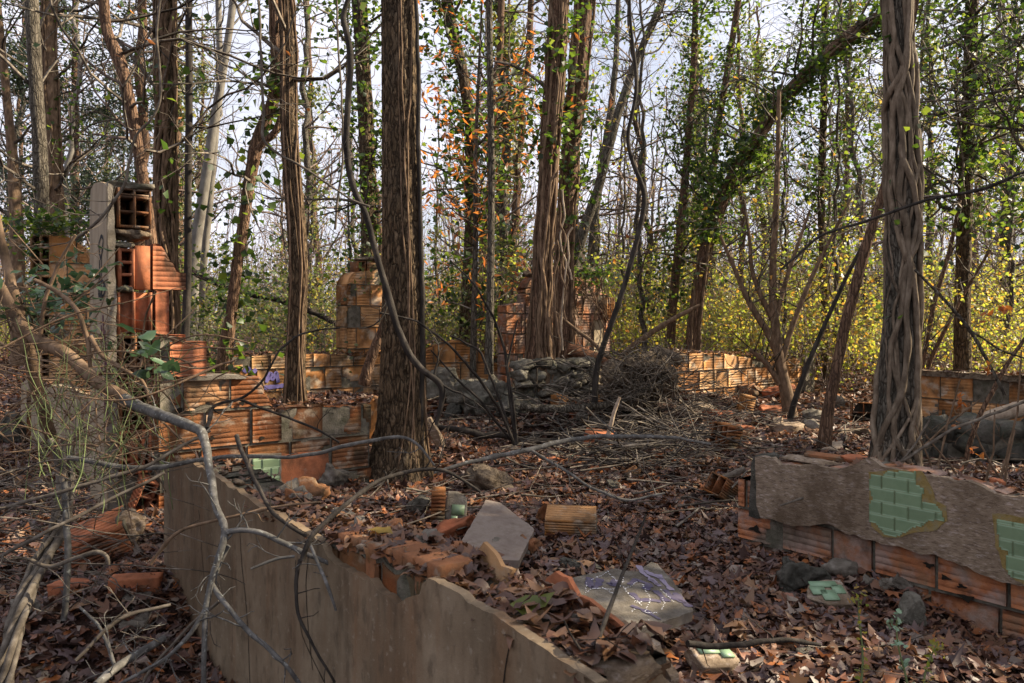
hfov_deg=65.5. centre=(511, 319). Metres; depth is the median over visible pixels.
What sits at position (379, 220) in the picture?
woodland tree
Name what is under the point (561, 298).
root vine
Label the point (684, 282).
woodland tree
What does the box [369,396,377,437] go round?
leaning slab
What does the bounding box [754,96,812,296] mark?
woodland tree
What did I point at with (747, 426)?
rubble piece
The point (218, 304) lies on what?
woodland shrub
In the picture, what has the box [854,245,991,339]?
woodland shrub
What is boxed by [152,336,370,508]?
ribbed tile wall
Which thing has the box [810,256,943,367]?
woodland shrub
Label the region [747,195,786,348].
woodland tree
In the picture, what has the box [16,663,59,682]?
sandstone slab
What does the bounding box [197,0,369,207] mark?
hanging vine
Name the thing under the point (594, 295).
dead vine curtain
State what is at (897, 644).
leafy seedling
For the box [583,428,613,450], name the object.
hollow tile block
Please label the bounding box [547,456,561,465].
rubble piece
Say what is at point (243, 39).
sky
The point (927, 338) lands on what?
thin leader tree
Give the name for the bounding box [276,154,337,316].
woodland tree
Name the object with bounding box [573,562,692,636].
graffiti slab
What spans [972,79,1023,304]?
woodland tree
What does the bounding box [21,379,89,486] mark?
graffiti wall
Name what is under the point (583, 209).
woodland tree
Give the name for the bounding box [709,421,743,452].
hollow tile block
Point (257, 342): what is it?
woodland shrub
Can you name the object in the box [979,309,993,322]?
curled leaf
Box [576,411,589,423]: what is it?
rubble piece
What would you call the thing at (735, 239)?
woodland tree
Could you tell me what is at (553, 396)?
slab fragment
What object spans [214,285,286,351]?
woodland shrub
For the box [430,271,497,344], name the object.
woodland shrub
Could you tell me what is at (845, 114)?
woodland tree
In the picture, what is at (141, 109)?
woodland tree
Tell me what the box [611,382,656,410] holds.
masonry lump
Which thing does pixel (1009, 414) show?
bleached log
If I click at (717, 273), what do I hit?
woodland shrub
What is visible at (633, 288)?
woodland shrub
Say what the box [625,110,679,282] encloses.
woodland tree
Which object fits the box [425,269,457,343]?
woodland shrub
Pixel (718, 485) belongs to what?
hollow tile block
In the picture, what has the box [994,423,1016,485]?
whip stem
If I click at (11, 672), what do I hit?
ropey stem
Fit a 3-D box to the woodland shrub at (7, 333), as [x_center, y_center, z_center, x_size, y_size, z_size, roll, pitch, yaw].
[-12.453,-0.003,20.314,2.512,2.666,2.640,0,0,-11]
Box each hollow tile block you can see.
[63,505,133,567]
[128,473,158,510]
[430,486,445,521]
[545,504,597,539]
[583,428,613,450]
[703,472,737,499]
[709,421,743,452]
[736,393,755,412]
[850,402,871,421]
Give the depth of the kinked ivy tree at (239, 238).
9.34 m
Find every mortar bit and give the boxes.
[277,478,298,489]
[285,488,302,496]
[288,493,305,506]
[293,485,307,491]
[298,492,317,506]
[330,507,354,516]
[351,515,364,528]
[388,518,402,528]
[416,528,437,543]
[450,541,462,552]
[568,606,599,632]
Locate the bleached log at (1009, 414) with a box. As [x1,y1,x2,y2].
[983,400,1023,420]
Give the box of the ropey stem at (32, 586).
[0,442,62,672]
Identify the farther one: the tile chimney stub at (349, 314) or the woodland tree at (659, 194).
the woodland tree at (659, 194)
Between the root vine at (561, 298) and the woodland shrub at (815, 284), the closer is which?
the root vine at (561, 298)
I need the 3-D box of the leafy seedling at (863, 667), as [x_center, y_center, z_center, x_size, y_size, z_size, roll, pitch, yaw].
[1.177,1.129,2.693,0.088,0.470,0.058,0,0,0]
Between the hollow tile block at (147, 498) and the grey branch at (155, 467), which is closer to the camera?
the grey branch at (155, 467)
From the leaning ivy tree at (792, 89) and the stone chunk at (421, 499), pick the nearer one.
the stone chunk at (421, 499)
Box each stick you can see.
[79,607,167,682]
[686,611,821,665]
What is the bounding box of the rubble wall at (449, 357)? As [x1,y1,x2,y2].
[426,340,498,379]
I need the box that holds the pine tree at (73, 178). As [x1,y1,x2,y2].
[0,0,214,267]
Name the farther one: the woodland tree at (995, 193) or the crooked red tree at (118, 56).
the woodland tree at (995, 193)
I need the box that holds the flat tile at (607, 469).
[590,464,615,471]
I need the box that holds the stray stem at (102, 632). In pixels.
[75,585,170,660]
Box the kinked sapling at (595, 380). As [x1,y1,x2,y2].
[545,0,748,402]
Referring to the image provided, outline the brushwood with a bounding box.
[478,328,865,477]
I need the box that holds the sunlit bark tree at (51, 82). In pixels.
[0,0,131,235]
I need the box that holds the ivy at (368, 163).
[236,0,523,319]
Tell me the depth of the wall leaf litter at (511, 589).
2.22 m
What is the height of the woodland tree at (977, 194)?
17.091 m
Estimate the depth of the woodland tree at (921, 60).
25.72 m
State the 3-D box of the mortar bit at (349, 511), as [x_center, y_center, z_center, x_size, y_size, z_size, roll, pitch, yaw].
[-0.695,0.789,3.240,0.085,0.061,0.108,0,0,-34]
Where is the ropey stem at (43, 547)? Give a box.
[12,442,75,682]
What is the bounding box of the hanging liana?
[309,0,489,445]
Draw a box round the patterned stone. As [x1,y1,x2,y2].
[796,646,816,660]
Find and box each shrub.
[0,203,72,331]
[0,265,25,353]
[0,270,28,355]
[116,236,257,340]
[119,290,219,349]
[134,221,330,354]
[144,261,222,336]
[179,252,269,345]
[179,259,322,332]
[180,234,230,327]
[197,244,335,354]
[209,217,346,345]
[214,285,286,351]
[221,250,287,341]
[234,280,315,354]
[237,267,325,347]
[238,273,331,341]
[239,261,381,372]
[245,251,349,353]
[269,232,471,350]
[281,230,381,336]
[307,275,336,353]
[312,226,439,324]
[313,259,347,335]
[326,192,533,350]
[380,234,482,346]
[423,214,520,347]
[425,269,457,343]
[425,269,495,349]
[426,268,457,335]
[430,226,603,316]
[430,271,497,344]
[442,211,554,354]
[477,300,497,356]
[577,218,682,352]
[582,216,656,349]
[585,256,651,359]
[586,256,689,323]
[587,234,667,316]
[588,239,717,352]
[604,233,720,346]
[606,221,726,360]
[606,256,662,342]
[606,260,768,356]
[612,272,644,353]
[612,281,703,353]
[615,213,754,351]
[615,281,689,348]
[615,300,716,351]
[616,295,635,357]
[617,247,748,328]
[625,255,711,351]
[636,240,732,351]
[642,247,727,350]
[675,310,724,351]
[676,222,861,358]
[680,266,730,345]
[683,238,736,339]
[684,306,757,355]
[701,226,882,376]
[701,269,754,353]
[701,311,752,354]
[704,242,820,358]
[704,260,768,332]
[705,219,856,357]
[707,282,777,356]
[708,258,798,344]
[711,289,797,359]
[717,193,883,391]
[718,211,881,358]
[730,209,929,351]
[737,240,869,368]
[757,239,832,350]
[779,227,953,388]
[783,215,871,351]
[807,290,882,365]
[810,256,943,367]
[816,240,944,330]
[818,254,882,352]
[820,307,881,376]
[829,243,928,352]
[848,293,952,370]
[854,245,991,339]
[857,303,881,363]
[859,307,934,381]
[866,217,1020,366]
[870,231,979,318]
[870,243,1022,367]
[877,270,953,352]
[924,273,1016,359]
[925,255,1022,362]
[932,308,1018,371]
[935,269,1023,372]
[939,269,1023,358]
[944,250,1023,360]
[945,225,1023,326]
[953,221,1023,354]
[960,263,1023,372]
[972,266,1023,366]
[987,285,1023,366]
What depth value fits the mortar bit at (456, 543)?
2.50 m
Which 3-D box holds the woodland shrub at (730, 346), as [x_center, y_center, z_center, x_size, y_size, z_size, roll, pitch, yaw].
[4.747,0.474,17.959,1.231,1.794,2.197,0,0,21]
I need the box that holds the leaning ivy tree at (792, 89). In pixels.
[646,0,1014,351]
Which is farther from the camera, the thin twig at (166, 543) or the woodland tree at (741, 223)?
the woodland tree at (741, 223)
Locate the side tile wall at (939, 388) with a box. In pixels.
[921,369,1023,420]
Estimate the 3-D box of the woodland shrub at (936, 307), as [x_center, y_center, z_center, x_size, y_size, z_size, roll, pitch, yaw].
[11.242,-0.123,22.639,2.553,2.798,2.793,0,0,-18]
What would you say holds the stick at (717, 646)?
on the ground
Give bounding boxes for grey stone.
[0,411,26,443]
[605,479,619,488]
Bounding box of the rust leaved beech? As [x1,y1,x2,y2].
[418,0,613,377]
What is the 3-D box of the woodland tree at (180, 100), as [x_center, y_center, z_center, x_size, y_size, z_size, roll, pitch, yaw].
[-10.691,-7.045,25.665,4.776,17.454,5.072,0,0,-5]
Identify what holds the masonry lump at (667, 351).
on the masonry lump at (665, 390)
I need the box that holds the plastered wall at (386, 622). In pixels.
[164,459,678,682]
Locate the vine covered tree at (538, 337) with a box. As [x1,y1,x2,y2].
[420,0,594,398]
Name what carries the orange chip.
on the ground
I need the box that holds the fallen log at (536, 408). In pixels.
[519,373,669,413]
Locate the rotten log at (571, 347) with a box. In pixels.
[565,344,609,368]
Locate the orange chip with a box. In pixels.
[129,585,137,591]
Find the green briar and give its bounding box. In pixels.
[0,314,204,524]
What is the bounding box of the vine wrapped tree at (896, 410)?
[852,0,953,465]
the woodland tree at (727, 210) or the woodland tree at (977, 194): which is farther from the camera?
the woodland tree at (727, 210)
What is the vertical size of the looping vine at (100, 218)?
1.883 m
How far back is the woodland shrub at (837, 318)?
14.15 m
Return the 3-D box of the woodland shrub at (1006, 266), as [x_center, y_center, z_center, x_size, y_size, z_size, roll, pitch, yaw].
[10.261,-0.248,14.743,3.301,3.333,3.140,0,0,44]
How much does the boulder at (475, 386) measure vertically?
0.644 m
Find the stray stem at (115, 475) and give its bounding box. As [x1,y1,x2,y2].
[0,429,210,510]
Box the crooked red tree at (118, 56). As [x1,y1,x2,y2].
[26,0,434,418]
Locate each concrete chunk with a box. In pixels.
[10,598,40,613]
[118,612,153,630]
[120,591,153,608]
[317,463,349,487]
[559,557,601,572]
[820,557,857,577]
[861,574,873,592]
[879,578,894,594]
[891,572,912,590]
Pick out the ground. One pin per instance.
(86, 635)
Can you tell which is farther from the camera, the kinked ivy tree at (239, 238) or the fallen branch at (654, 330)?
the fallen branch at (654, 330)
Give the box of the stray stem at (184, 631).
[112,600,220,682]
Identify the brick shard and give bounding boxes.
[536,501,549,523]
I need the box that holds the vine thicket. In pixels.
[0,262,283,535]
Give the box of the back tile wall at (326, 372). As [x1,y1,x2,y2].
[206,348,379,398]
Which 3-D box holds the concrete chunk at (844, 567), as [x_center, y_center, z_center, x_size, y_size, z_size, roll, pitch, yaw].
[1.915,1.479,4.671,0.200,0.151,0.158,0,0,-13]
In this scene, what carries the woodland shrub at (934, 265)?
on the ground
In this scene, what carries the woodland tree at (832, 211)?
on the ground
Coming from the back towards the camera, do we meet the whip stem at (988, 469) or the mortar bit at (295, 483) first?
the whip stem at (988, 469)
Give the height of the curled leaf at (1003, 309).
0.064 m
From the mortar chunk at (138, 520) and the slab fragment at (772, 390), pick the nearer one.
the mortar chunk at (138, 520)
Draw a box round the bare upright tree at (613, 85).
[571,0,732,265]
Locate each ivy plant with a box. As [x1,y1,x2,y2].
[0,223,122,350]
[2,187,89,266]
[58,323,180,420]
[520,238,632,297]
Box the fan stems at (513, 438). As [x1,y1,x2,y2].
[360,259,527,445]
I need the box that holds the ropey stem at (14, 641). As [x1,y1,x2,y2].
[0,437,66,682]
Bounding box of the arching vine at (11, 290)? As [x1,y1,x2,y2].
[0,214,175,477]
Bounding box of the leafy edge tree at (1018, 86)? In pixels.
[832,0,1023,256]
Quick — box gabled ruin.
[497,265,613,387]
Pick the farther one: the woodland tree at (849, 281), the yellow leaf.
the woodland tree at (849, 281)
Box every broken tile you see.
[804,450,844,461]
[840,454,867,462]
[989,477,1005,485]
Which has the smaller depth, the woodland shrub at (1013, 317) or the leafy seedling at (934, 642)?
the leafy seedling at (934, 642)
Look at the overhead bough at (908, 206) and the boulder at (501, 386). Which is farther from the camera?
the boulder at (501, 386)
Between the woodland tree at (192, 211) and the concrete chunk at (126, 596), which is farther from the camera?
the woodland tree at (192, 211)
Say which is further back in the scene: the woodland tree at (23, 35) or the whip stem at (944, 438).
the woodland tree at (23, 35)
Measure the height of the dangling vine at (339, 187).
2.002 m
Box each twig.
[149,477,320,564]
[194,314,362,442]
[234,434,306,536]
[247,537,336,610]
[289,417,480,682]
[563,514,646,666]
[780,400,1023,505]
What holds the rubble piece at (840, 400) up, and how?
on the ground
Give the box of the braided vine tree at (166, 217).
[5,0,229,333]
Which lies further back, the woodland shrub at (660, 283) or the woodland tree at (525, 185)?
the woodland tree at (525, 185)
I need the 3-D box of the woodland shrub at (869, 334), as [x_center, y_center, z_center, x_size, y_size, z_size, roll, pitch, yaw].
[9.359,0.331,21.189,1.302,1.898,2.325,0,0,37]
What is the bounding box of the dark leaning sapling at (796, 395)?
[787,123,948,421]
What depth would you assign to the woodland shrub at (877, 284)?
22.33 m
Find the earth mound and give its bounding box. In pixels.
[606,398,685,422]
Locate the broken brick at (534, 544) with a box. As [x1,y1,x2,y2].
[520,534,542,557]
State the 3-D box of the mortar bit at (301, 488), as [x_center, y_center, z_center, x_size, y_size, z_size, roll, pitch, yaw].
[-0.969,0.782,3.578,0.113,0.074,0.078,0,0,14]
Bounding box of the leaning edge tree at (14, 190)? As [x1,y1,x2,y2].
[0,0,119,365]
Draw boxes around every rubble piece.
[546,450,561,455]
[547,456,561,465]
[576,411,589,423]
[621,465,641,476]
[651,452,667,461]
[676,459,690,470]
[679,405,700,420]
[737,424,754,433]
[770,416,782,423]
[802,408,821,419]
[802,419,819,429]
[835,395,844,407]
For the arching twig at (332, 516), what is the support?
attached to the plastered wall at (386, 622)
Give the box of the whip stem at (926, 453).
[914,425,953,467]
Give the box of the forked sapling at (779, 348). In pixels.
[680,0,879,415]
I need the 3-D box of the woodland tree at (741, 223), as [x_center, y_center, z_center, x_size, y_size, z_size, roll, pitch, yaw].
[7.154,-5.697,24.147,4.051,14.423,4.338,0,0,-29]
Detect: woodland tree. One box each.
[0,0,99,302]
[0,0,133,322]
[0,0,153,335]
[0,8,110,328]
[0,19,98,353]
[2,2,98,272]
[12,0,267,334]
[20,63,124,297]
[27,58,102,269]
[66,62,149,248]
[80,0,241,323]
[87,55,132,242]
[122,3,239,309]
[181,2,247,341]
[181,95,223,285]
[193,142,247,333]
[194,0,379,352]
[217,95,277,337]
[223,0,379,348]
[235,96,322,327]
[245,94,303,296]
[256,35,360,344]
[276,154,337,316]
[302,0,427,306]
[307,83,379,341]
[325,17,427,258]
[355,46,436,255]
[421,0,570,351]
[421,47,495,343]
[423,93,480,331]
[424,0,584,354]
[425,42,530,321]
[438,0,583,296]
[439,58,498,287]
[448,0,541,341]
[464,0,680,301]
[470,65,534,264]
[479,128,538,288]
[498,119,535,299]
[502,0,653,341]
[512,146,536,277]
[536,10,626,264]
[569,0,742,343]
[577,0,728,352]
[577,95,624,287]
[578,101,605,261]
[583,80,636,302]
[584,28,684,351]
[586,1,692,356]
[588,44,659,316]
[592,121,645,296]
[599,21,669,322]
[599,139,635,277]
[600,144,668,274]
[614,51,691,346]
[618,29,743,351]
[625,84,680,295]
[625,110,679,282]
[626,149,703,349]
[634,0,751,317]
[652,0,764,344]
[660,60,737,301]
[664,0,828,351]
[666,66,732,342]
[689,150,745,351]
[693,18,794,333]
[711,131,760,291]
[711,148,747,350]
[716,0,808,313]
[716,27,872,381]
[717,0,813,303]
[725,84,814,298]
[728,0,882,355]
[728,97,843,358]
[735,100,814,360]
[738,0,881,359]
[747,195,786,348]
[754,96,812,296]
[771,0,937,383]
[781,111,873,342]
[783,0,956,363]
[785,0,882,351]
[787,152,872,323]
[803,75,881,362]
[815,0,982,310]
[836,164,883,352]
[850,54,924,301]
[851,73,950,310]
[851,94,941,336]
[855,46,935,318]
[871,0,999,354]
[872,59,978,358]
[920,0,1023,372]
[924,159,957,349]
[926,20,1018,345]
[927,5,1023,324]
[929,0,1023,352]
[932,0,1023,374]
[934,2,1007,314]
[934,3,1023,372]
[934,136,982,349]
[936,48,995,323]
[939,4,1023,298]
[945,37,1023,318]
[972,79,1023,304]
[975,90,1023,270]
[977,64,1023,278]
[992,2,1023,286]
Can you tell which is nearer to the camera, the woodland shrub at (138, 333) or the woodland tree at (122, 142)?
the woodland shrub at (138, 333)
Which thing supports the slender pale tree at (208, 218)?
on the ground
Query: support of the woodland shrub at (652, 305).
on the ground
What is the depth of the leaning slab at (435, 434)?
8.05 m
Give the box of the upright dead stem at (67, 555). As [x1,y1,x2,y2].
[51,481,90,620]
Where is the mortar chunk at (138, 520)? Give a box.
[115,508,146,544]
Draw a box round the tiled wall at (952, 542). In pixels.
[738,452,1023,647]
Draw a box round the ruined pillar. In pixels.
[89,180,185,509]
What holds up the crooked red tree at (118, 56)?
on the ground
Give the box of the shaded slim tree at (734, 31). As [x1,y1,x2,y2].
[656,0,786,351]
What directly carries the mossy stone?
on the ground
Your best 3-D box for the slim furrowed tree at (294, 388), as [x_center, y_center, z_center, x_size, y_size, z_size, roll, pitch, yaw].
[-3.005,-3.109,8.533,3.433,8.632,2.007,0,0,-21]
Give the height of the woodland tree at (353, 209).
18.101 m
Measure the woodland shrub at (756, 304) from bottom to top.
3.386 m
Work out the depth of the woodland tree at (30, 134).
28.06 m
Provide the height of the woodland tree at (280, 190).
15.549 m
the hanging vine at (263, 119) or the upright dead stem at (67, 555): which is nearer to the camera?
the upright dead stem at (67, 555)
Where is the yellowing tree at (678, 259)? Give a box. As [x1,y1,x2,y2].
[599,0,768,350]
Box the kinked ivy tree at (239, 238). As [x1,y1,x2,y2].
[139,0,365,375]
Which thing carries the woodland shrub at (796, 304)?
on the ground
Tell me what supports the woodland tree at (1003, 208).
on the ground
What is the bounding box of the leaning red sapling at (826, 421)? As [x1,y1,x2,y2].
[817,0,1023,448]
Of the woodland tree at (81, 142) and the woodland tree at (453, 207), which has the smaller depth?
the woodland tree at (81, 142)
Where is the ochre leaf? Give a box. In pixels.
[368,526,392,533]
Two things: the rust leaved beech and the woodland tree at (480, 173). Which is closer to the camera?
the rust leaved beech
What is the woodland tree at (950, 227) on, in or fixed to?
on the ground
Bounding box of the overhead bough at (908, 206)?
[780,167,1023,270]
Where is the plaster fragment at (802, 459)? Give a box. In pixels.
[781,454,842,465]
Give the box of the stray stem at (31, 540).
[0,472,164,565]
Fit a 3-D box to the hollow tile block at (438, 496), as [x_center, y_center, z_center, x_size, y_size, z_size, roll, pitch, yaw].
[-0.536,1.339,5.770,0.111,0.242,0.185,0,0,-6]
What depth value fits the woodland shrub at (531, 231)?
17.65 m
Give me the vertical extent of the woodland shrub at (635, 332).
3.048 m
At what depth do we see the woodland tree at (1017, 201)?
23.95 m
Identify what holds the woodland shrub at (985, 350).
on the ground
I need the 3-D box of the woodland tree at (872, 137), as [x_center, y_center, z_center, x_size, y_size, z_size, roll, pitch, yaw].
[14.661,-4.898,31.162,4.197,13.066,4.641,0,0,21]
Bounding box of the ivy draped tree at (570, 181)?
[500,0,647,358]
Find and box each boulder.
[426,367,458,400]
[442,403,461,418]
[446,378,500,415]
[487,374,515,397]
[494,390,526,420]
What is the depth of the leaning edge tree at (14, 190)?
12.74 m
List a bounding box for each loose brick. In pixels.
[46,577,97,596]
[108,572,162,593]
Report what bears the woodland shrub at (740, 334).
on the ground
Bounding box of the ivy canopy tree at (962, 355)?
[752,0,1023,371]
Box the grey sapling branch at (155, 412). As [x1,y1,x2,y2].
[119,378,327,682]
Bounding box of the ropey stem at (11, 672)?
[0,438,74,682]
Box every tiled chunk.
[445,491,466,519]
[684,648,739,674]
[807,580,854,609]
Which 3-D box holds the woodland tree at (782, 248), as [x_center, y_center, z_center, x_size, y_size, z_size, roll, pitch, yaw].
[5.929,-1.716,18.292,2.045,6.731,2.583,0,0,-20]
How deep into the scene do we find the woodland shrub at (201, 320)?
11.73 m
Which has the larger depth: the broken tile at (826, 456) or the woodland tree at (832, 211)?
the woodland tree at (832, 211)
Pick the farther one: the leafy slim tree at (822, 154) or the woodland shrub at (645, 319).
the woodland shrub at (645, 319)
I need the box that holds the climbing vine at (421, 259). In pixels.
[414,0,424,460]
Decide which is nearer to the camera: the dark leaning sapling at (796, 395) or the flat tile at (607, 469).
the flat tile at (607, 469)
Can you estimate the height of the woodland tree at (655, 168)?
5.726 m
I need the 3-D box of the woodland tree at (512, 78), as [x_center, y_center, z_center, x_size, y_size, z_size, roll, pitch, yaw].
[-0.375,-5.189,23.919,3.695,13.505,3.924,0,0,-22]
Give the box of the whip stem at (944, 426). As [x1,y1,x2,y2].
[924,400,979,444]
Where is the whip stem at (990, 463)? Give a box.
[952,420,1002,479]
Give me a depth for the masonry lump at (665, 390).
9.37 m
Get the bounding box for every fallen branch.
[192,269,336,327]
[358,321,380,386]
[554,311,623,361]
[606,397,620,439]
[619,304,699,358]
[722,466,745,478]
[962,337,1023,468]
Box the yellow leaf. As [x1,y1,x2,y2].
[510,592,554,614]
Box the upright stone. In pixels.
[894,591,926,626]
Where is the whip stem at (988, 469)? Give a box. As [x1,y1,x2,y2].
[966,410,1015,480]
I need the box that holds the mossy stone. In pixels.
[775,556,831,593]
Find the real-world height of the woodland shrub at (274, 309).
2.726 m
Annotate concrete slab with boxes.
[462,500,533,567]
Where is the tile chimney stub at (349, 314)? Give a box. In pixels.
[336,257,381,356]
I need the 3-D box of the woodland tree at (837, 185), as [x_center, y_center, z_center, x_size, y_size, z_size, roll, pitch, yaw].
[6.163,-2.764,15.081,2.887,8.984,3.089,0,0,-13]
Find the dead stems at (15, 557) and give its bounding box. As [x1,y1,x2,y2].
[0,425,244,622]
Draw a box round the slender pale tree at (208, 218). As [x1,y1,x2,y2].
[198,0,235,340]
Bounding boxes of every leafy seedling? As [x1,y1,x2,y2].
[847,584,869,682]
[886,608,914,682]
[921,636,951,682]
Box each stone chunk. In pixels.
[406,494,429,514]
[492,537,529,556]
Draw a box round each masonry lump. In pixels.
[598,383,612,400]
[600,359,637,387]
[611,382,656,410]
[623,351,668,376]
[646,363,680,401]
[650,345,682,366]
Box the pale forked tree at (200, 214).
[82,0,267,340]
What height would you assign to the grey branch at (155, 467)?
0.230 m
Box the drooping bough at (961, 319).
[914,269,1023,406]
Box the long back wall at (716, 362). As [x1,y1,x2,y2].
[672,352,814,396]
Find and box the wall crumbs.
[186,458,528,623]
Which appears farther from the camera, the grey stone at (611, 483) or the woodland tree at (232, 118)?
the woodland tree at (232, 118)
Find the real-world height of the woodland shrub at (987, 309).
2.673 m
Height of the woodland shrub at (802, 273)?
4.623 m
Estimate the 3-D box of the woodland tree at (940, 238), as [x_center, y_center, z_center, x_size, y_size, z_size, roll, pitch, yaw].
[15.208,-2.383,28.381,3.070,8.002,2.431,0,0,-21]
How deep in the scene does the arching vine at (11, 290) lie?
3.90 m
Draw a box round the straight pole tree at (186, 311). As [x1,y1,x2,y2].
[178,0,368,340]
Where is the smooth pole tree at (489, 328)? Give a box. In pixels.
[419,0,576,373]
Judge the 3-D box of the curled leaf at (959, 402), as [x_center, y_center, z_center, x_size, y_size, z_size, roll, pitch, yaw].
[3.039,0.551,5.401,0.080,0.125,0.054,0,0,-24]
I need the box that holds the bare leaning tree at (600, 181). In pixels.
[576,0,748,265]
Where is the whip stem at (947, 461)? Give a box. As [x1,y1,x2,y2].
[920,434,963,474]
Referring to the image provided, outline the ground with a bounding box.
[0,325,1023,682]
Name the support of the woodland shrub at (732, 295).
on the ground
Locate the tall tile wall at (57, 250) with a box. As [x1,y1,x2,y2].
[26,234,89,442]
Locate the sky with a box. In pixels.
[0,0,1023,322]
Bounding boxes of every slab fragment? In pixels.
[550,394,567,404]
[688,401,713,408]
[702,409,737,417]
[737,382,762,397]
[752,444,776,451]
[758,404,781,415]
[762,384,795,399]
[768,421,804,435]
[819,441,842,451]
[837,428,869,437]
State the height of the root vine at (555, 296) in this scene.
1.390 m
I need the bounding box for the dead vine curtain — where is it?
[516,273,623,358]
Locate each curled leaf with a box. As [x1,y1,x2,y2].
[956,392,966,409]
[970,446,983,458]
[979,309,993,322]
[983,360,992,374]
[998,304,1012,314]
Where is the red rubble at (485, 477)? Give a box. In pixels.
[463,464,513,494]
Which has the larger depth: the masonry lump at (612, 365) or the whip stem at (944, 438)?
the masonry lump at (612, 365)
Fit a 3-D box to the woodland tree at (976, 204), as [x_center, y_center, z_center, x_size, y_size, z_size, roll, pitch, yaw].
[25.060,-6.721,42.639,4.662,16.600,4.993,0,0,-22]
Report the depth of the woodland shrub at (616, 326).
14.42 m
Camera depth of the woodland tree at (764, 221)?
29.81 m
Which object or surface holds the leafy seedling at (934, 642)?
on the ground
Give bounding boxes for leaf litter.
[187,347,1023,682]
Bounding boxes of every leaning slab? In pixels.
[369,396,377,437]
[427,417,444,449]
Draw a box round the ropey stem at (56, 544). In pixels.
[2,438,72,674]
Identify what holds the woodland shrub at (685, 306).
on the ground
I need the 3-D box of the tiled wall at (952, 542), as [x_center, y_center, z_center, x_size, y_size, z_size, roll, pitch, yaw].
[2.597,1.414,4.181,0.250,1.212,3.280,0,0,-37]
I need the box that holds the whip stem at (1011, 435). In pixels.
[1000,350,1023,477]
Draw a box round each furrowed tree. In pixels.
[232,0,380,405]
[369,0,435,486]
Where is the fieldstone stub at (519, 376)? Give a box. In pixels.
[509,356,598,403]
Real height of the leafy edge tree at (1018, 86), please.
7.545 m
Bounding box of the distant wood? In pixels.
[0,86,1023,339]
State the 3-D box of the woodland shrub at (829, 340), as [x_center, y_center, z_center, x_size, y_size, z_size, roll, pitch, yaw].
[6.227,-0.212,14.485,3.248,3.280,3.090,0,0,31]
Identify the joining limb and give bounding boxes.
[255,107,280,151]
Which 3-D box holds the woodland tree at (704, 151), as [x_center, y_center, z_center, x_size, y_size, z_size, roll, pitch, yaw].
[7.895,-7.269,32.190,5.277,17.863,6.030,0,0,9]
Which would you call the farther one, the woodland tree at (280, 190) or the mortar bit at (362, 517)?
the woodland tree at (280, 190)
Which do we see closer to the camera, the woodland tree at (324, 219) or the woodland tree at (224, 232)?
the woodland tree at (224, 232)
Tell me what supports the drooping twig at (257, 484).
attached to the grey sapling branch at (155, 412)
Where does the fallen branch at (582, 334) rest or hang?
on the brushwood
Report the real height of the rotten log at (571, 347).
0.416 m
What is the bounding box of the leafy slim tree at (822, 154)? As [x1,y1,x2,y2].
[731,0,917,382]
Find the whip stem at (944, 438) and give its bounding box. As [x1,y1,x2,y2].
[930,364,964,468]
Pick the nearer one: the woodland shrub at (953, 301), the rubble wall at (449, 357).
the rubble wall at (449, 357)
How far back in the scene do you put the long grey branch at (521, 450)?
3.79 m
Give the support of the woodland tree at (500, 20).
on the ground
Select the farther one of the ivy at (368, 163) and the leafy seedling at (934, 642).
the ivy at (368, 163)
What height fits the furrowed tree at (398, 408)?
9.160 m
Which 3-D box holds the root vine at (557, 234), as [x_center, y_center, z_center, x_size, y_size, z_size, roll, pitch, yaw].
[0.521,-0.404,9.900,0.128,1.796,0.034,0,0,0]
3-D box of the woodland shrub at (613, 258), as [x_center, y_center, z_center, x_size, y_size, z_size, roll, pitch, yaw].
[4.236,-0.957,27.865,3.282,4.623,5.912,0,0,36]
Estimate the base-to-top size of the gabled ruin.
2.369 m
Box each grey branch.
[66,435,434,484]
[434,416,710,501]
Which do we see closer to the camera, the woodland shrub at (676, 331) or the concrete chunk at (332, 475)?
the concrete chunk at (332, 475)
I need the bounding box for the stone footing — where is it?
[922,412,1023,463]
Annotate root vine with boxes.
[549,215,558,359]
[553,240,560,352]
[558,252,568,344]
[559,190,566,349]
[559,203,566,319]
[567,227,572,279]
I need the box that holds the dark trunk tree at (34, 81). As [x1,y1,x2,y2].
[0,0,98,352]
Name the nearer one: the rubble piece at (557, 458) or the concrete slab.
the concrete slab
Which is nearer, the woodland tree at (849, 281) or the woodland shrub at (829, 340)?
the woodland shrub at (829, 340)
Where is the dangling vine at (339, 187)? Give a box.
[334,0,343,229]
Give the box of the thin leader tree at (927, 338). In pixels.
[853,119,1023,369]
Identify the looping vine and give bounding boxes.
[5,0,161,249]
[30,550,109,567]
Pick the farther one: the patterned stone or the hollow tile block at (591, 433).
the hollow tile block at (591, 433)
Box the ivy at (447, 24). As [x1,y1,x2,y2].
[375,0,540,346]

